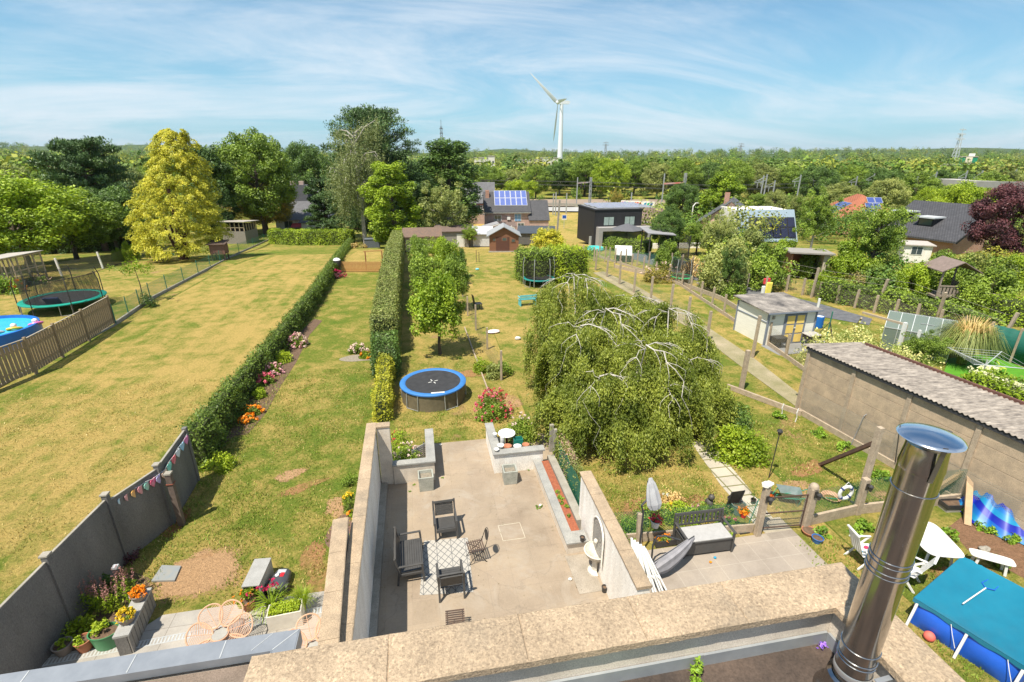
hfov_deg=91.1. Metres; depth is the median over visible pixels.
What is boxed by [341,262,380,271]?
picket fence
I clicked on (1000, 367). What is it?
kids chair
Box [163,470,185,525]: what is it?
brown post
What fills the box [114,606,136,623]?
potted flowers
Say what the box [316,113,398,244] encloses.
birch tree
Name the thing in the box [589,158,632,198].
railway tree
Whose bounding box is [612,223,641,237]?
terrace parasol
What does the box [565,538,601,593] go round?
wall fountain
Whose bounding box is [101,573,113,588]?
bed shrub
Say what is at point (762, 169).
railway tree
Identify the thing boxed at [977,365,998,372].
kids table
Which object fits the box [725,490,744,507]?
deck chair
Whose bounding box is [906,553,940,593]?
garden chair
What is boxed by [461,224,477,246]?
young tree
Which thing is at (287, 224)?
window
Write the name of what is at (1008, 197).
copper beech
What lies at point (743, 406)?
dark shrub
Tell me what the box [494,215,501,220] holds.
window
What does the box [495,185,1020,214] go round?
scrub
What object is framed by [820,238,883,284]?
bush
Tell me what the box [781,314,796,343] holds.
door
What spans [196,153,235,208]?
background tree
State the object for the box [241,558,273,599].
mower shelter
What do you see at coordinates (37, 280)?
border flowers
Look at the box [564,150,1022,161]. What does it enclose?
hill
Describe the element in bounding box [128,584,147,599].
potted flowers
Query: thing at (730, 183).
broadleaf tree
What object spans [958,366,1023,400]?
hydrangea row
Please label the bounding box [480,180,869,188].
overhead line
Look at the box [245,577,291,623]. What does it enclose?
daylily
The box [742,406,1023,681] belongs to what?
lawn
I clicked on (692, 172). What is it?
railway tree
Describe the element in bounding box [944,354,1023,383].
lawn
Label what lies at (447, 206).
feathery tree
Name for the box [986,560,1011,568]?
weed clump
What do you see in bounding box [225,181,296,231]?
browning tree
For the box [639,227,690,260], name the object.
pavilion
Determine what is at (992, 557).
bench
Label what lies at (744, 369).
concrete post
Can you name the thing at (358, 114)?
broadleaf tree
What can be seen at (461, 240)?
door
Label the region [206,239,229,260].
stilt hut
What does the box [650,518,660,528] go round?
hanging pot
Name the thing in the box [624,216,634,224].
window
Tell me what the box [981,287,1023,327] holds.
bush
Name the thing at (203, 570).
soil patch
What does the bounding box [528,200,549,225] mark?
wing house
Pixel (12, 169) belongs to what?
background tree
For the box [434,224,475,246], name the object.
dark roof shed
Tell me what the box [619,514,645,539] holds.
border plants
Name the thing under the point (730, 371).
ground
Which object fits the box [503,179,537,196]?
willow tree
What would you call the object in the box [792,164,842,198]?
railway tree
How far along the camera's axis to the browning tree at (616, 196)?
114.84 m
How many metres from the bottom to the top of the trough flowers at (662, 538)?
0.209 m
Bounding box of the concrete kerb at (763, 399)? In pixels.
[727,384,801,415]
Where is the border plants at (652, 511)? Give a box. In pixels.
[621,498,679,530]
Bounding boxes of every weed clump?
[772,410,787,419]
[810,426,827,438]
[836,441,850,451]
[871,468,889,479]
[941,526,959,541]
[974,520,998,535]
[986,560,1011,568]
[1002,530,1021,544]
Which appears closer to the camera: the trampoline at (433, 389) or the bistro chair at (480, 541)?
the bistro chair at (480, 541)
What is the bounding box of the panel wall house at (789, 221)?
[720,206,797,241]
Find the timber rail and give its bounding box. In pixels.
[854,312,902,328]
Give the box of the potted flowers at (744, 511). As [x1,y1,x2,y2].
[737,506,749,515]
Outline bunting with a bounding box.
[118,434,187,503]
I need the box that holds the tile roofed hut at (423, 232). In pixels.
[402,227,441,251]
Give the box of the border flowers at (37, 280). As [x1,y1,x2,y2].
[26,275,47,284]
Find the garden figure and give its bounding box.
[704,493,714,508]
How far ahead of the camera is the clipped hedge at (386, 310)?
31.37 m
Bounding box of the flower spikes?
[75,565,141,614]
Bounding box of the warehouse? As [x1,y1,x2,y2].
[540,157,556,164]
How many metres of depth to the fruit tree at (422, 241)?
43.91 m
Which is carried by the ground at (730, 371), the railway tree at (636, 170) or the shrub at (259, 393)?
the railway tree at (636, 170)
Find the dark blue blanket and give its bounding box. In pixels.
[43,297,61,303]
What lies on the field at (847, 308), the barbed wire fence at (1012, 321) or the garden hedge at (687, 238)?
the barbed wire fence at (1012, 321)
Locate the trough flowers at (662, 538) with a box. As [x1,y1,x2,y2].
[654,533,670,542]
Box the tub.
[731,500,745,515]
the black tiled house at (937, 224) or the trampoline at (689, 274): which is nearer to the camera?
the trampoline at (689, 274)
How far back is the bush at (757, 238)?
44.55 m
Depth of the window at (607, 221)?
63.29 m
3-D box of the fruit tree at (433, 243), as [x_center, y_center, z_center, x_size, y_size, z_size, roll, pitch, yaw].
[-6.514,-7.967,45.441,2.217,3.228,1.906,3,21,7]
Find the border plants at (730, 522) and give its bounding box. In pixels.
[715,515,739,535]
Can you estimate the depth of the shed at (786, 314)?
28.37 m
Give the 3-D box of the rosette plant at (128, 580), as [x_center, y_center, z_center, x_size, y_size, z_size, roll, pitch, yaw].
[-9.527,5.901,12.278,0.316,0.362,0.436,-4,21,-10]
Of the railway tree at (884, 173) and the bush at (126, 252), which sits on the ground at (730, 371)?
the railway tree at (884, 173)
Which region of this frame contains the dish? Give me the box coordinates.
[503,443,511,448]
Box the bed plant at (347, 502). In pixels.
[342,499,354,512]
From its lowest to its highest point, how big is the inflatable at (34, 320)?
0.470 m
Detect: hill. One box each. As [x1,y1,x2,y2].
[3,145,420,157]
[323,149,660,157]
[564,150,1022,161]
[744,148,1023,154]
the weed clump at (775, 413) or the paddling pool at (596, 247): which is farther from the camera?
the paddling pool at (596, 247)
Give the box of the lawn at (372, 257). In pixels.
[340,250,383,271]
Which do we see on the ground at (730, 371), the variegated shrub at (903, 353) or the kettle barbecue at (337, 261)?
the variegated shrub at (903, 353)
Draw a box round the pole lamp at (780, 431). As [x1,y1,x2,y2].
[768,429,782,477]
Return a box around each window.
[284,221,292,227]
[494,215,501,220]
[514,214,520,220]
[603,216,614,225]
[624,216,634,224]
[910,246,923,254]
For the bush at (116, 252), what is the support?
on the lawn at (117, 285)
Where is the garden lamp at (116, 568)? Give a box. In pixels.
[111,564,121,583]
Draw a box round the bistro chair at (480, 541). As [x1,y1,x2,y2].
[466,527,488,565]
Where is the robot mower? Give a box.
[263,568,291,603]
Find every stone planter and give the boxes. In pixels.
[418,468,433,491]
[502,463,517,484]
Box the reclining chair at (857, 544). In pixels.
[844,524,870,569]
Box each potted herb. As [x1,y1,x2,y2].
[54,637,70,650]
[71,635,85,648]
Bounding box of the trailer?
[614,245,631,261]
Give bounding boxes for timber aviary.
[0,250,48,288]
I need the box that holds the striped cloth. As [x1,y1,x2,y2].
[959,491,1023,544]
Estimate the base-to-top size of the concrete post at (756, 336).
2.301 m
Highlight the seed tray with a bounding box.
[938,498,963,512]
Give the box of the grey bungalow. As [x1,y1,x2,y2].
[274,181,335,228]
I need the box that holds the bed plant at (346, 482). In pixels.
[339,472,358,486]
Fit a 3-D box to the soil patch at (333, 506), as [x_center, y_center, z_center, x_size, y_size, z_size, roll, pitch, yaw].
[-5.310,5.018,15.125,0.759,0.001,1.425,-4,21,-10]
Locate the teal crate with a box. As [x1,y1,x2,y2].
[512,434,522,447]
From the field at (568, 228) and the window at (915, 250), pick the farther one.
the field at (568, 228)
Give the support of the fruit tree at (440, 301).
on the lawn at (422, 349)
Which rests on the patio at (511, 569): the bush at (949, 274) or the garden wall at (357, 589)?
the garden wall at (357, 589)
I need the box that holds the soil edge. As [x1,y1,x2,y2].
[949,516,1023,577]
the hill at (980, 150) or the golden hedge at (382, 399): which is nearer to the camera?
the golden hedge at (382, 399)
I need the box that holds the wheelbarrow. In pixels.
[770,484,807,506]
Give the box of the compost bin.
[364,238,379,247]
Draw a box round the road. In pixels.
[548,207,781,210]
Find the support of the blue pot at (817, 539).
on the lawn at (499, 289)
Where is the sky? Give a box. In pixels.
[0,0,1023,155]
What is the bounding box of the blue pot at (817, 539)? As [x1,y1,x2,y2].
[812,533,823,544]
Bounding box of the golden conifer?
[123,128,233,261]
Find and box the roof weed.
[688,655,704,681]
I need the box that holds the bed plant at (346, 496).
[342,490,353,504]
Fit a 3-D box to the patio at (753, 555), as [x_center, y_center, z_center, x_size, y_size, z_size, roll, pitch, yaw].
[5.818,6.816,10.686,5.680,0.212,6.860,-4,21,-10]
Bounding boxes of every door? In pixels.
[457,234,464,246]
[496,237,508,250]
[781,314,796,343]
[791,313,805,342]
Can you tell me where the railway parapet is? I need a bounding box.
[548,203,583,206]
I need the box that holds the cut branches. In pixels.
[351,242,367,248]
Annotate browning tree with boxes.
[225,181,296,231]
[609,187,623,201]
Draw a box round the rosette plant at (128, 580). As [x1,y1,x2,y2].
[112,576,131,589]
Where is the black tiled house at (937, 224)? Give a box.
[878,200,1020,253]
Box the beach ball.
[923,631,935,641]
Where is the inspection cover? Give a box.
[151,565,180,581]
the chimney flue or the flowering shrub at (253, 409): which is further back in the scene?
the flowering shrub at (253, 409)
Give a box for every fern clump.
[813,525,832,539]
[846,517,874,534]
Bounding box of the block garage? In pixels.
[795,342,1023,529]
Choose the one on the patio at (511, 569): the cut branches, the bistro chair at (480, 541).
the bistro chair at (480, 541)
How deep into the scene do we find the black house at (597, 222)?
63.89 m
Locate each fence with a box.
[0,295,116,386]
[0,426,200,673]
[59,246,149,273]
[110,234,268,323]
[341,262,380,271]
[462,293,501,395]
[549,424,580,505]
[572,245,749,291]
[595,249,712,340]
[599,245,806,370]
[614,502,757,543]
[758,273,990,325]
[761,261,1019,327]
[799,388,1020,520]
[811,469,966,524]
[983,321,1023,365]
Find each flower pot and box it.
[115,609,134,625]
[128,587,146,602]
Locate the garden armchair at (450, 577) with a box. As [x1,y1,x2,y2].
[436,559,465,602]
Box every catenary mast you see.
[555,192,556,215]
[588,177,591,202]
[661,173,664,204]
[755,175,764,193]
[758,174,767,194]
[792,175,801,195]
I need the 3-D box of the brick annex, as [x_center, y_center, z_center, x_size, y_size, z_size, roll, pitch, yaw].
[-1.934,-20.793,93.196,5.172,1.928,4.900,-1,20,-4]
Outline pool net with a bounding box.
[962,579,998,603]
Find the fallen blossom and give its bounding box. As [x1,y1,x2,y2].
[816,641,828,649]
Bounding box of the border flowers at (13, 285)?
[8,279,23,290]
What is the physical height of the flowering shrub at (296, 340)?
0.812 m
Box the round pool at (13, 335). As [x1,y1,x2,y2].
[0,315,42,352]
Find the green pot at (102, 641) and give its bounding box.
[87,622,118,651]
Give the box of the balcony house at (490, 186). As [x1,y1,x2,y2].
[461,182,494,223]
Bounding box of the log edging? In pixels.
[60,261,133,280]
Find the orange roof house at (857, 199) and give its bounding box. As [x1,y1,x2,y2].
[821,194,893,233]
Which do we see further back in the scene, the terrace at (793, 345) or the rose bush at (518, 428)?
the terrace at (793, 345)
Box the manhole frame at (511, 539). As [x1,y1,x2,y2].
[498,522,524,540]
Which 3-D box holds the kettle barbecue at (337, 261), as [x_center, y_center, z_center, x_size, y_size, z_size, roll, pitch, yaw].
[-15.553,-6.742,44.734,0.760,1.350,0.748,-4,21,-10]
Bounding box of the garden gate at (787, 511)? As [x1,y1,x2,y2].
[762,494,808,528]
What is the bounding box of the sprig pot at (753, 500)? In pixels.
[749,490,760,503]
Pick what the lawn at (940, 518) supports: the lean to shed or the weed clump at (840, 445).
the weed clump at (840, 445)
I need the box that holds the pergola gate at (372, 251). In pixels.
[363,250,382,261]
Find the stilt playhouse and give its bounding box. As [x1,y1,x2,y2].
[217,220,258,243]
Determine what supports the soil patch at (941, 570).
on the lawn at (940, 518)
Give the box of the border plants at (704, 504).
[683,498,733,524]
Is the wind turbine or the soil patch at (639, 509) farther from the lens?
the wind turbine
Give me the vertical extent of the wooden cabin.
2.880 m
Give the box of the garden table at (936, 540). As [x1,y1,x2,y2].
[920,522,964,566]
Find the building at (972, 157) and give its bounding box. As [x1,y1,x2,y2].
[959,153,978,164]
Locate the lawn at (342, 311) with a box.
[77,271,378,634]
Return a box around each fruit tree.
[406,234,429,259]
[406,237,433,275]
[406,268,465,354]
[408,250,442,305]
[428,235,450,257]
[434,237,459,272]
[440,250,470,297]
[457,247,466,270]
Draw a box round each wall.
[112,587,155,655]
[318,517,348,644]
[340,422,393,641]
[392,428,435,483]
[485,422,544,472]
[579,471,651,598]
[621,200,654,207]
[652,243,699,248]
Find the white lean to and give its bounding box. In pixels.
[473,226,492,245]
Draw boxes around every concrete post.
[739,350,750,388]
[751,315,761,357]
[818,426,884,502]
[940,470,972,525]
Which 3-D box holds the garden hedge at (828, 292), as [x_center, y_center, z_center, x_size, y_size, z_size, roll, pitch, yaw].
[25.708,-2.503,33.112,3.133,1.958,10.995,-9,22,-24]
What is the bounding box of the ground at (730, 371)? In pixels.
[0,155,1023,637]
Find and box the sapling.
[106,256,154,298]
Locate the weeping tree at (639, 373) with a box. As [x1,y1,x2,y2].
[520,272,741,475]
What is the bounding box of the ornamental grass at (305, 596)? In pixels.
[285,583,319,612]
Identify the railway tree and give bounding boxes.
[468,164,506,187]
[499,169,519,189]
[520,164,553,198]
[541,162,579,194]
[561,154,600,195]
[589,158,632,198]
[615,158,651,194]
[640,162,672,194]
[663,158,704,188]
[690,161,723,187]
[712,159,754,195]
[739,162,781,194]
[768,164,809,193]
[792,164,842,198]
[835,164,875,195]
[859,167,910,198]
[897,170,945,199]
[920,168,973,189]
[971,170,1015,189]
[996,170,1023,181]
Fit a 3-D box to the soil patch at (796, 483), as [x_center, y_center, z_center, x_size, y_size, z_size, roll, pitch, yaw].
[9.226,4.752,15.973,1.571,0.001,1.379,-4,21,-10]
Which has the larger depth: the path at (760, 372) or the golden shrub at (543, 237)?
the golden shrub at (543, 237)
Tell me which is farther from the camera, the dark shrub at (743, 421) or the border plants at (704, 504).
the dark shrub at (743, 421)
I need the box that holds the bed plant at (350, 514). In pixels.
[346,509,352,519]
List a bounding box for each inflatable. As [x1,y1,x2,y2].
[5,323,22,330]
[28,318,43,325]
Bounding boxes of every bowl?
[497,443,503,448]
[801,526,818,537]
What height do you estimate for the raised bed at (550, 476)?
0.397 m
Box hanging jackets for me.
[761,276,772,292]
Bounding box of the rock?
[977,545,989,551]
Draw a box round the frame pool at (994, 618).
[905,557,1023,681]
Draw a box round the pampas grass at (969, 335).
[930,314,1014,365]
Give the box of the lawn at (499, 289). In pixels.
[458,250,993,681]
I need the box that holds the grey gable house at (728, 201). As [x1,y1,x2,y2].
[696,192,744,227]
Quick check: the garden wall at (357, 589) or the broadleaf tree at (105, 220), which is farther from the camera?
the broadleaf tree at (105, 220)
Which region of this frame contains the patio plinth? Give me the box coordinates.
[369,482,387,637]
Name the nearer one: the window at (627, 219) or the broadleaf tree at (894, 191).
the window at (627, 219)
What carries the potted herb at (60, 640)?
in the taupe pot at (66, 650)
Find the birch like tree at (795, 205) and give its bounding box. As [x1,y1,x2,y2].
[786,194,812,220]
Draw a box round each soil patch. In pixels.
[148,541,248,606]
[162,508,190,537]
[274,467,309,482]
[277,477,329,498]
[299,539,325,574]
[303,564,326,592]
[324,495,344,518]
[459,370,485,376]
[497,393,522,409]
[611,494,720,516]
[782,479,830,499]
[791,459,823,477]
[871,490,886,499]
[929,564,997,579]
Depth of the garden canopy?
77.96 m
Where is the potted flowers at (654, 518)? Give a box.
[648,513,662,523]
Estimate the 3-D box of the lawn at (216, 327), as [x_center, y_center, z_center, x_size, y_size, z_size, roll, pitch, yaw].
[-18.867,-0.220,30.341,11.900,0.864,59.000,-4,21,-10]
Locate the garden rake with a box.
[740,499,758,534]
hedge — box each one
[1,231,157,254]
[175,237,354,471]
[267,227,355,245]
[368,229,405,353]
[368,329,403,378]
[369,352,396,422]
[510,244,555,284]
[543,240,594,284]
[554,434,584,499]
[603,236,652,253]
[677,231,700,243]
[815,275,1007,326]
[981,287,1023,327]
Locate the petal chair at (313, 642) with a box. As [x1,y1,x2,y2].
[288,613,320,647]
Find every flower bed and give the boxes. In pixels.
[52,570,150,653]
[223,319,321,442]
[325,514,351,546]
[339,354,369,361]
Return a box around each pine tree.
[24,135,151,251]
[301,177,346,229]
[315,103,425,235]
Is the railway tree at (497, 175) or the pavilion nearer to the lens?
the pavilion
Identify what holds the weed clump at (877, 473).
on the lawn at (940, 518)
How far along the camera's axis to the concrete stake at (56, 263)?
43.32 m
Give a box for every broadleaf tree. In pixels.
[0,169,96,268]
[0,189,129,259]
[78,185,152,253]
[181,143,246,239]
[211,126,298,234]
[279,140,329,188]
[357,160,422,241]
[403,172,440,226]
[412,137,488,226]
[649,207,686,246]
[662,182,703,222]
[684,221,708,254]
[697,171,754,215]
[699,209,740,247]
[747,193,774,205]
[763,188,788,208]
[820,181,861,202]
[847,203,920,266]
[860,177,912,211]
[909,186,947,203]
[926,179,996,203]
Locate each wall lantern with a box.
[765,496,773,504]
[814,492,822,500]
[865,484,873,491]
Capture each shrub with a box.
[60,613,95,637]
[90,617,110,636]
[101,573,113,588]
[199,450,237,474]
[232,586,258,608]
[234,411,245,420]
[237,414,258,423]
[241,403,264,415]
[251,387,267,399]
[256,372,275,386]
[264,361,284,375]
[274,349,292,364]
[286,332,308,348]
[333,268,346,278]
[347,343,369,354]
[358,350,370,358]
[473,356,492,374]
[485,363,502,380]
[493,360,514,375]
[529,227,565,248]
[640,260,680,283]
[714,405,754,432]
[718,398,752,421]
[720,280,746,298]
[791,321,890,365]
[869,338,944,369]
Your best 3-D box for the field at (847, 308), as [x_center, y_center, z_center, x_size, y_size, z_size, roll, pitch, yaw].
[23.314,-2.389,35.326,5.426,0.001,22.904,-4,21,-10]
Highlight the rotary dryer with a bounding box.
[947,347,1023,369]
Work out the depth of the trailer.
49.74 m
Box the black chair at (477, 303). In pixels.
[471,294,481,309]
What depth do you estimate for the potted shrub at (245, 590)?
11.60 m
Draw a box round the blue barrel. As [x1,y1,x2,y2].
[815,315,824,327]
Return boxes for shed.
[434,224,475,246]
[517,225,554,243]
[733,292,823,345]
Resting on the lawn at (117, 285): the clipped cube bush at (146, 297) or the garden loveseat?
the clipped cube bush at (146, 297)
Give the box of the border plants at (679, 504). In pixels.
[658,499,706,528]
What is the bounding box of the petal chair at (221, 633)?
[185,599,252,645]
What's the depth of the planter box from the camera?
11.21 m
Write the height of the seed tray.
0.260 m
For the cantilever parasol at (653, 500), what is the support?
on the patio at (753, 555)
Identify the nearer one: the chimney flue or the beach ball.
the chimney flue
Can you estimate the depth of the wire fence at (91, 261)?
46.27 m
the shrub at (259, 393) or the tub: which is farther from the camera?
the shrub at (259, 393)
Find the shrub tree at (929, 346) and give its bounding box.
[901,329,954,366]
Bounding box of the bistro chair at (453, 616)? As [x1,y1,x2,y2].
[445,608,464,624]
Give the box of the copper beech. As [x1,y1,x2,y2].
[960,181,1023,255]
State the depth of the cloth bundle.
29.83 m
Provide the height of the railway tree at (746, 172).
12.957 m
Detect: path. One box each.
[594,271,797,404]
[632,253,871,324]
[691,440,771,523]
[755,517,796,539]
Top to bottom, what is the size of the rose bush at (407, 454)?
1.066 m
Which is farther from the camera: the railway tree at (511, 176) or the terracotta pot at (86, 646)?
the railway tree at (511, 176)
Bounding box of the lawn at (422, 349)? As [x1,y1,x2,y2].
[376,252,531,451]
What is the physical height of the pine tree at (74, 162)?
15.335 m
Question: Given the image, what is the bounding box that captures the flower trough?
[653,535,676,547]
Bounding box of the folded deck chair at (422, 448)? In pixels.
[411,442,425,458]
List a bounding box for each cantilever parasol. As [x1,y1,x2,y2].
[639,478,661,543]
[643,535,694,574]
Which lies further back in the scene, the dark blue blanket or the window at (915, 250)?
the window at (915, 250)
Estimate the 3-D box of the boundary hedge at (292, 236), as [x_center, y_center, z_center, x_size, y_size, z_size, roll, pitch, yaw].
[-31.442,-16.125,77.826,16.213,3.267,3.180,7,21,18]
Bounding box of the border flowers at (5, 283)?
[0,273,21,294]
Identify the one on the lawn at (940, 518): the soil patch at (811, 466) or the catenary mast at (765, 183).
the soil patch at (811, 466)
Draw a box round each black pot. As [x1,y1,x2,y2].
[580,535,584,541]
[601,584,606,592]
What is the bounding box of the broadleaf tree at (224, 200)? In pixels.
[181,143,246,239]
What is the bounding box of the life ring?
[837,482,853,499]
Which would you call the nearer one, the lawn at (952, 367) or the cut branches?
the lawn at (952, 367)
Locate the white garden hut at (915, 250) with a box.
[895,240,936,262]
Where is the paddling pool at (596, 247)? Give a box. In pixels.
[588,245,603,251]
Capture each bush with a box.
[111,247,122,260]
[120,240,141,260]
[139,292,159,306]
[391,428,414,458]
[392,441,424,460]
[473,387,512,422]
[503,411,540,445]
[652,239,680,268]
[696,234,751,294]
[707,423,771,469]
[726,226,768,257]
[744,239,799,291]
[772,238,797,259]
[793,247,830,278]
[804,272,830,297]
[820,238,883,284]
[860,262,902,291]
[890,260,936,297]
[915,248,978,291]
[948,265,1023,309]
[996,252,1023,289]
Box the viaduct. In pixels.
[941,179,1023,200]
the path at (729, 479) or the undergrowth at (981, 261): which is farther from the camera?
the undergrowth at (981, 261)
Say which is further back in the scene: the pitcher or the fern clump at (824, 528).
the pitcher
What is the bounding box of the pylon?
[952,128,965,159]
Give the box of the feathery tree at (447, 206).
[417,177,467,226]
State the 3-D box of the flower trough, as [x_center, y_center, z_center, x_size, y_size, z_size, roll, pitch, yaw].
[4.186,5.463,13.712,0.620,0.200,0.200,-4,21,-10]
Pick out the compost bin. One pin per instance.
(370, 243)
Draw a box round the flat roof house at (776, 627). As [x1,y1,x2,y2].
[243,562,964,681]
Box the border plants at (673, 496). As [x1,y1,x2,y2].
[661,487,686,507]
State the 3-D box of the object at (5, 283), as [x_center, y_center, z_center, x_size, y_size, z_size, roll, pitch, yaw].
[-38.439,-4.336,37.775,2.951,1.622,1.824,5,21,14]
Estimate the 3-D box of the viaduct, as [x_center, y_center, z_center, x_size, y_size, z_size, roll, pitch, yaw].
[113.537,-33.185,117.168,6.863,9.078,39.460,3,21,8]
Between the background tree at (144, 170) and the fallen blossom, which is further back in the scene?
the background tree at (144, 170)
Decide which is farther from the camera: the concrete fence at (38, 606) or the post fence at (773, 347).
the post fence at (773, 347)
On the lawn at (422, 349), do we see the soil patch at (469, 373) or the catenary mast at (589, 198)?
the soil patch at (469, 373)
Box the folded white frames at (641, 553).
[630,538,666,592]
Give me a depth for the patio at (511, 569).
13.77 m
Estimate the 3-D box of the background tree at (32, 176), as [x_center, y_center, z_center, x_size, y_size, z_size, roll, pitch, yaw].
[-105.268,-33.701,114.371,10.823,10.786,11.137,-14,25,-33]
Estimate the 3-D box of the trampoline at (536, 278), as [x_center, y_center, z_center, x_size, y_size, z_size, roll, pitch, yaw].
[2.178,-5.679,40.656,2.612,2.291,2.560,-4,21,-10]
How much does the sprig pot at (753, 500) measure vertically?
0.464 m
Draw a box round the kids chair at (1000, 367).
[994,360,1006,373]
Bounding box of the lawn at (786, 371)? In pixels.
[587,262,802,391]
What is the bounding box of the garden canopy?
[482,221,514,228]
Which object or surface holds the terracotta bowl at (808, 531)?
on the lawn at (499, 289)
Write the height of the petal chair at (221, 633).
0.838 m
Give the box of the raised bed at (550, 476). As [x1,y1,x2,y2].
[533,454,588,553]
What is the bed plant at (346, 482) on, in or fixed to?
on the lawn at (342, 311)
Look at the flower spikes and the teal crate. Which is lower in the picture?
the flower spikes
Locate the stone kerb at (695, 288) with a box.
[614,262,736,309]
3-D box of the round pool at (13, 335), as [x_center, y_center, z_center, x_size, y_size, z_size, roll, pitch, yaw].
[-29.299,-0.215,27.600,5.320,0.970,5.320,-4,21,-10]
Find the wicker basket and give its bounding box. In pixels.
[821,490,840,502]
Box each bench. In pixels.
[518,294,536,306]
[672,507,736,558]
[969,548,1015,576]
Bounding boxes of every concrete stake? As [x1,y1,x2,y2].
[53,258,62,275]
[96,252,103,267]
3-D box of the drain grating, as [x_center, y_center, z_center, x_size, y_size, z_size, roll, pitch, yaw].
[-7.338,6.518,11.064,6.154,0.017,0.178,-5,21,-13]
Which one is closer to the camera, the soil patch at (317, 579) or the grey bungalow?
the soil patch at (317, 579)
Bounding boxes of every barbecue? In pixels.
[333,258,340,272]
[769,335,787,347]
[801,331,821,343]
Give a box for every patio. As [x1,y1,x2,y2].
[377,433,608,635]
[638,530,826,592]
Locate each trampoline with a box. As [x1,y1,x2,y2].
[10,266,106,316]
[400,368,466,411]
[523,256,554,287]
[670,256,693,283]
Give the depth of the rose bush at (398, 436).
17.50 m
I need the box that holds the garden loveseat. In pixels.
[393,526,425,585]
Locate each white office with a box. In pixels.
[474,157,487,164]
[488,156,494,165]
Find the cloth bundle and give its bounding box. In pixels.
[488,329,499,333]
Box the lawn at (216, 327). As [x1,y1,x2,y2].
[0,254,350,633]
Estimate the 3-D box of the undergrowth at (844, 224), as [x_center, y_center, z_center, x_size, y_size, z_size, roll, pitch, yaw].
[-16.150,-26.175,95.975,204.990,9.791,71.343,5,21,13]
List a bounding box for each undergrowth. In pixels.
[35,178,1023,256]
[696,227,1023,289]
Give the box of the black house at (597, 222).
[577,202,651,245]
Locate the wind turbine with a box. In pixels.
[530,73,569,161]
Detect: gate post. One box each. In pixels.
[753,480,773,536]
[800,482,819,526]
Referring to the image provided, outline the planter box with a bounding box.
[266,597,304,631]
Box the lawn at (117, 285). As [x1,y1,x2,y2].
[0,256,256,382]
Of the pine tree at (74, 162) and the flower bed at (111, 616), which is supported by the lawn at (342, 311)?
the flower bed at (111, 616)
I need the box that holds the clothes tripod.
[820,311,832,336]
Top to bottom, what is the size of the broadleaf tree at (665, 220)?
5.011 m
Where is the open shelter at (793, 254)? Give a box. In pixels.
[782,247,835,277]
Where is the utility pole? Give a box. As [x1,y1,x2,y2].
[556,200,560,232]
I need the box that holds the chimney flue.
[812,422,967,681]
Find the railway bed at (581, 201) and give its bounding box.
[530,199,743,206]
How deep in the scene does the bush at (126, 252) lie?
53.09 m
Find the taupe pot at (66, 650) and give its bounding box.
[50,636,72,656]
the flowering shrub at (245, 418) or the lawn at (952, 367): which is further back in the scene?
the lawn at (952, 367)
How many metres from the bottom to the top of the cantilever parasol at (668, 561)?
0.911 m
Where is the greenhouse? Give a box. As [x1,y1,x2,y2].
[880,310,956,362]
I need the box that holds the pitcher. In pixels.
[500,435,504,448]
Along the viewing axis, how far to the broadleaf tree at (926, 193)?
78.57 m
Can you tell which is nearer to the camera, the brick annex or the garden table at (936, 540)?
the garden table at (936, 540)
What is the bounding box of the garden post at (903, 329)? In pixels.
[897,322,907,344]
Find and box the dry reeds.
[675,256,703,276]
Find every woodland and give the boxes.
[0,141,1023,163]
[0,149,331,188]
[0,153,573,165]
[360,154,1023,195]
[568,152,1023,172]
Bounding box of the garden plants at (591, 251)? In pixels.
[584,245,598,256]
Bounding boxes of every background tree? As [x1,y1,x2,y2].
[0,163,44,182]
[28,169,48,181]
[102,167,156,196]
[136,161,180,195]
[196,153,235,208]
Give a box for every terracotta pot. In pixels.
[72,632,92,653]
[240,593,255,611]
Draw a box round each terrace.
[41,591,323,667]
[761,341,824,354]
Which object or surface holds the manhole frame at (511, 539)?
on the patio at (511, 569)
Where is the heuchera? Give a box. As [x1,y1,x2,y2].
[123,547,140,565]
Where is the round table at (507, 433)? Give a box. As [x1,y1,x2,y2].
[498,428,514,443]
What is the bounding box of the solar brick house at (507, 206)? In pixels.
[483,190,530,229]
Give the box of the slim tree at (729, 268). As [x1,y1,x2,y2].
[720,247,747,294]
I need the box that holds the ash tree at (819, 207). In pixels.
[792,185,843,247]
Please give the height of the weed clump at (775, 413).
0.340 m
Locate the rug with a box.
[420,538,472,594]
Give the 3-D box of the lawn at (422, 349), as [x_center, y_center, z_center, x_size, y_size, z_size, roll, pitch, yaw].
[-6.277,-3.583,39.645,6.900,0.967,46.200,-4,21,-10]
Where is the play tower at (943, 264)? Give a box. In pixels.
[917,256,982,302]
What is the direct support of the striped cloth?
on the ground at (730, 371)
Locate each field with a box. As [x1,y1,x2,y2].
[460,211,640,252]
[753,275,1023,366]
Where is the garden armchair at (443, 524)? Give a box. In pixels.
[432,498,458,541]

